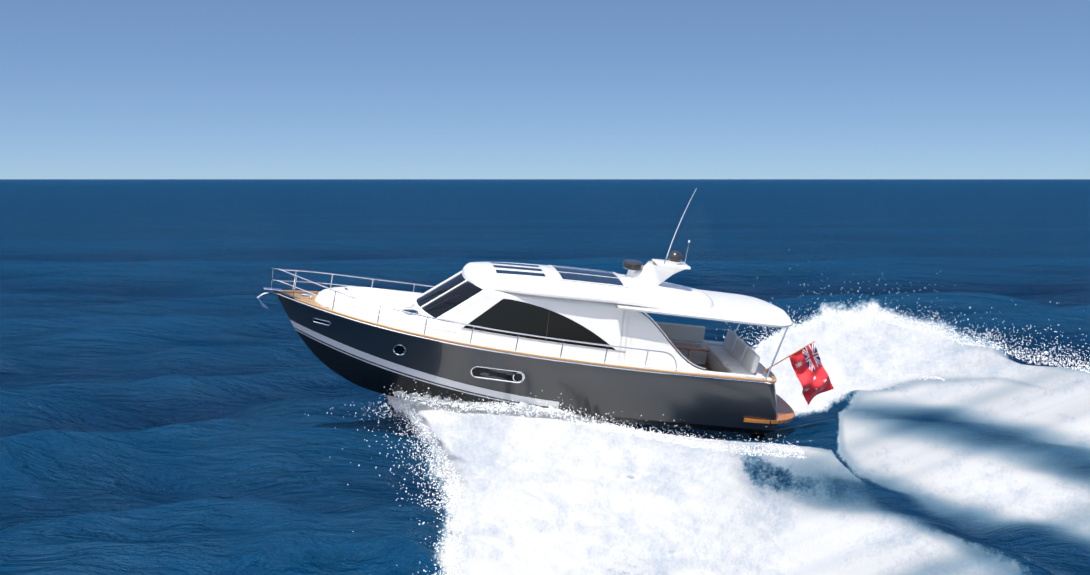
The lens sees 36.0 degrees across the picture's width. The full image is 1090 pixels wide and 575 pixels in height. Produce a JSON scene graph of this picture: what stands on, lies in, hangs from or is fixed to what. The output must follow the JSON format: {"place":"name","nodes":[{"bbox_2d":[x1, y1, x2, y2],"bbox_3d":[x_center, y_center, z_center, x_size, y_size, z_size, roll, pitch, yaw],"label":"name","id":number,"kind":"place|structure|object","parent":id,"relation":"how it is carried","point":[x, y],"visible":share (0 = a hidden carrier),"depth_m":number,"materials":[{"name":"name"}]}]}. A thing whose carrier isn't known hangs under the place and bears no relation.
{"place":"outdoors","nodes":[
{"label":"outdoors","id":0,"kind":"place"},
{"bbox_2d":[0,179,1089,574],"bbox_3d":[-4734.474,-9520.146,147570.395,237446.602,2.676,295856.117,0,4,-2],"label":"sea","id":1,"kind":"structure","parent":0,"point":[168,383],"depth_m":58.93,"materials":[{"name":"liquid"}]},
{"bbox_2d":[257,188,833,433],"bbox_3d":[0.216,0.219,49.996,17.264,7.443,4.880,6,12,-11],"label":"motor yacht","id":2,"kind":"object","parent":1,"relation":"on","point":[592,342],"visible":0.98,"depth_m":48.65,"materials":[{"name":"grey plastic"}]},
{"bbox_2d":[308,273,1089,574],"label":"spray droplets","id":3,"kind":"object","parent":1,"relation":"on","point":[530,412],"visible":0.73,"depth_m":46.93,"materials":[{"name":"white liquid"}]},
{"bbox_2d":[0,0,1089,178],"label":"sky","id":4,"kind":"structure","parent":0,"point":[90,89],"materials":[{"name":"blue"}]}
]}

